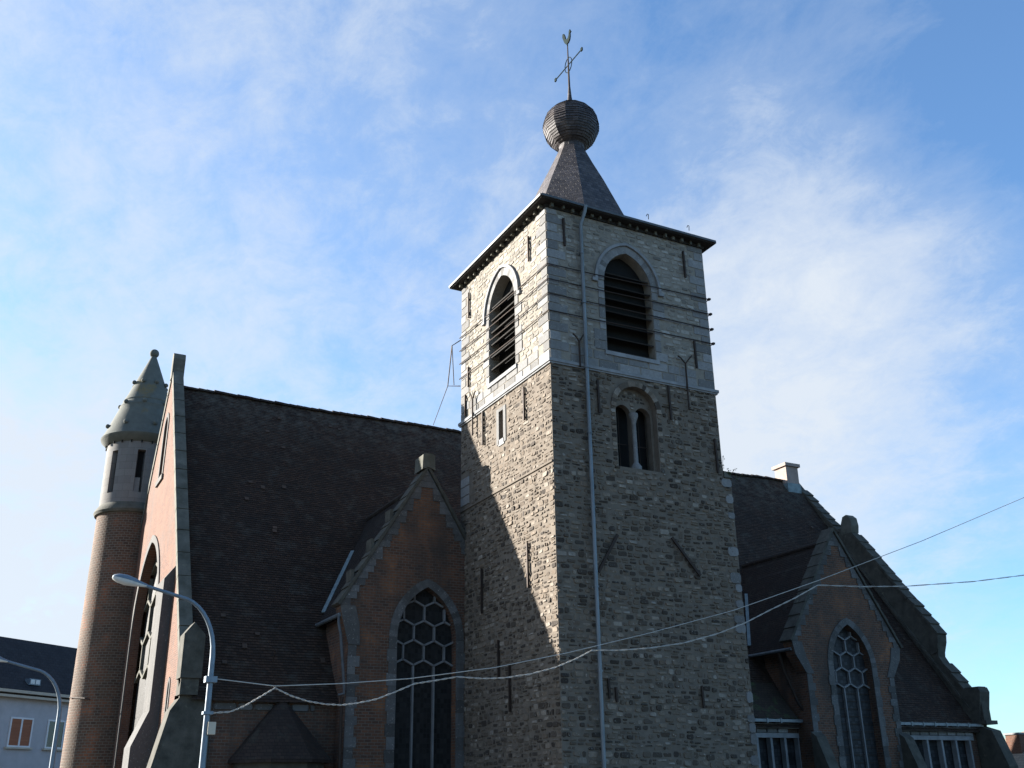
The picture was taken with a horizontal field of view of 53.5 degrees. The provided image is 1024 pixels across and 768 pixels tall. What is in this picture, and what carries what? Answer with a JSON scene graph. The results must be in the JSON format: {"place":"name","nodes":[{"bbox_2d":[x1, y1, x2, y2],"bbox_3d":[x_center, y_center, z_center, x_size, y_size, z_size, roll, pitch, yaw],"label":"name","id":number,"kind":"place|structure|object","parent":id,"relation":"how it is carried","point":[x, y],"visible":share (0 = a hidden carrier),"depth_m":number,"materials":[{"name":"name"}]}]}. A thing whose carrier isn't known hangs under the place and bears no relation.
{"place":"outdoors","nodes":[
{"label":"outdoors","id":0,"kind":"place"},
{"bbox_2d":[0,636,76,767],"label":"house","id":1,"kind":"structure","parent":0,"point":[28,706],"depth_m":65.42,"materials":[{"name":"white paint"}]},
{"bbox_2d":[4,717,33,749],"bbox_3d":[-30.859,21.944,63.807,0.158,1.880,2.100,-10,-24,21],"label":"window","id":2,"kind":"structure","parent":1,"relation":"in","point":[20,728],"depth_m":63.80,"materials":[{"name":"white paint"}]},
{"bbox_2d":[42,719,65,750],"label":"window","id":3,"kind":"structure","parent":1,"relation":"in","point":[51,723],"depth_m":66.15,"materials":[{"name":"grey glass"}]},
{"bbox_2d":[0,0,1023,737],"label":"sky","id":4,"kind":"structure","parent":0,"point":[286,199],"materials":[{"name":"blue"}]},
{"label":"ground","id":5,"kind":"structure","parent":0,"visible":0},
{"bbox_2d":[0,656,61,767],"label":"street lamp","id":6,"kind":"object","parent":5,"relation":"on","point":[55,737],"visible":1,"depth_m":31.76,"materials":[{"name":"metal"}]},
{"bbox_2d":[60,349,167,767],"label":"stair turret","id":7,"kind":"object","parent":5,"relation":"on","point":[129,438],"visible":0.7,"depth_m":47.25,"materials":[{"name":"brick"}]},
{"bbox_2d":[228,702,330,767],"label":"porch","id":8,"kind":"object","parent":5,"relation":"on","point":[280,735],"visible":0.97,"depth_m":32.93,"materials":[{"name":"ceramic"}]},
{"bbox_2d":[315,453,465,767],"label":"side chapel","id":9,"kind":"structure","parent":5,"relation":"on","point":[397,604],"depth_m":36.44,"materials":[{"name":"red brick"}]},
{"bbox_2d":[383,579,464,767],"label":"arched window","id":10,"kind":"structure","parent":9,"relation":"in","point":[417,731],"depth_m":36.28,"materials":[{"name":"glass"}]},
{"bbox_2d":[112,353,980,767],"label":"church nave","id":11,"kind":"structure","parent":5,"relation":"on","point":[256,513],"depth_m":42.59,"materials":[{"name":"red brick"}]},
{"bbox_2d":[751,682,802,767],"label":"aisle bay","id":12,"kind":"object","parent":11,"relation":"attached to","point":[775,748],"visible":0.27,"depth_m":43.57,"materials":[{"name":"grey stone"}]},
{"bbox_2d":[756,733,801,767],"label":"square window","id":13,"kind":"structure","parent":12,"relation":"in","point":[774,750],"depth_m":43.41,"materials":[{"name":"grey glass"}]},
{"bbox_2d":[771,462,801,493],"bbox_3d":[16.997,5.923,62.714,1.190,1.950,1.240,10,-25,-25],"label":"chimney","id":14,"kind":"object","parent":11,"relation":"on","point":[786,473],"visible":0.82,"depth_m":62.36,"materials":[{"name":"white paint"}]},
{"bbox_2d":[799,483,997,726],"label":"gable","id":15,"kind":"structure","parent":11,"relation":"attached to","point":[923,628],"depth_m":53.50,"materials":[{"name":"stone"}]},
{"bbox_2d":[449,29,758,767],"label":"bell tower","id":16,"kind":"structure","parent":5,"relation":"on","point":[597,506],"depth_m":35.14,"materials":[{"name":"stone"}]},
{"bbox_2d":[433,340,460,424],"bbox_3d":[-3.315,1.088,46.941,0.492,2.284,11.175,3,-22,-10],"label":"wire bracket","id":17,"kind":"object","parent":16,"relation":"attached to","point":[451,354],"visible":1,"depth_m":42.24,"materials":[{"name":"metal"}]},
{"bbox_2d":[481,264,520,388],"bbox_3d":[-0.226,-2.374,38.971,0.550,4.750,3.220,10,-25,-25],"label":"belfry window","id":18,"kind":"structure","parent":16,"relation":"in","point":[506,354],"depth_m":39.13,"materials":[{"name":"brown wood"}]},
{"bbox_2d":[591,243,663,364],"bbox_3d":[4.212,-3.015,37.546,3.140,4.750,0.550,10,-25,-25],"label":"belfry window","id":19,"kind":"structure","parent":16,"relation":"in","point":[622,341],"depth_m":37.64,"materials":[{"name":"brown wood"}]},
{"bbox_2d":[610,381,664,472],"bbox_3d":[4.218,1.569,35.890,2.184,3.271,0.830,10,-25,-25],"label":"twin window","id":20,"kind":"structure","parent":16,"relation":"in","point":[631,406],"depth_m":36.02,"materials":[{"name":"stone"}]},
{"bbox_2d":[722,455,741,479],"bbox_3d":[7.861,3.249,37.506,0.889,0.999,1.007,10,-25,-25],"label":"shrub","id":21,"kind":"object","parent":16,"relation":"on","point":[730,470],"visible":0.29,"depth_m":37.28,"materials":[{"name":"green plant"}]},
{"bbox_2d":[741,527,927,767],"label":"side chapel","id":22,"kind":"structure","parent":5,"relation":"on","point":[831,668],"depth_m":45.64,"materials":[{"name":"red brick"}]},
{"bbox_2d":[827,618,891,767],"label":"arched window","id":23,"kind":"structure","parent":22,"relation":"in","point":[855,738],"depth_m":45.14,"materials":[{"name":"glass"}]},
{"bbox_2d":[900,721,1018,767],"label":"aisle bay","id":24,"kind":"object","parent":5,"relation":"on","point":[994,750],"visible":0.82,"depth_m":47.82,"materials":[{"name":"grey stone"}]},
{"bbox_2d":[910,735,974,767],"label":"square window","id":25,"kind":"structure","parent":24,"relation":"in","point":[939,753],"depth_m":47.79,"materials":[{"name":"grey glass"}]},
{"bbox_2d":[1003,731,1023,767],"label":"cottage","id":26,"kind":"structure","parent":5,"relation":"on","point":[1015,742],"depth_m":58.24,"materials":[{"name":"brick"}]},
{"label":"pavement","id":27,"kind":"structure","parent":0,"visible":0},
{"bbox_2d":[112,574,217,767],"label":"street lamp","id":28,"kind":"object","parent":27,"relation":"on","point":[209,727],"visible":1,"depth_m":24.19,"materials":[{"name":"metal"}]},
{"bbox_2d":[213,575,1023,713],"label":"twisted cable","id":29,"kind":"object","parent":28,"relation":"attached to","point":[579,656],"visible":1,"depth_m":28.73,"materials":[{"name":"grey rubber"}]},
{"bbox_2d":[217,497,1023,685],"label":"support wire","id":30,"kind":"object","parent":28,"relation":"attached to","point":[596,645],"visible":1,"depth_m":29.18,"materials":[{"name":"grey metal"}]}
]}

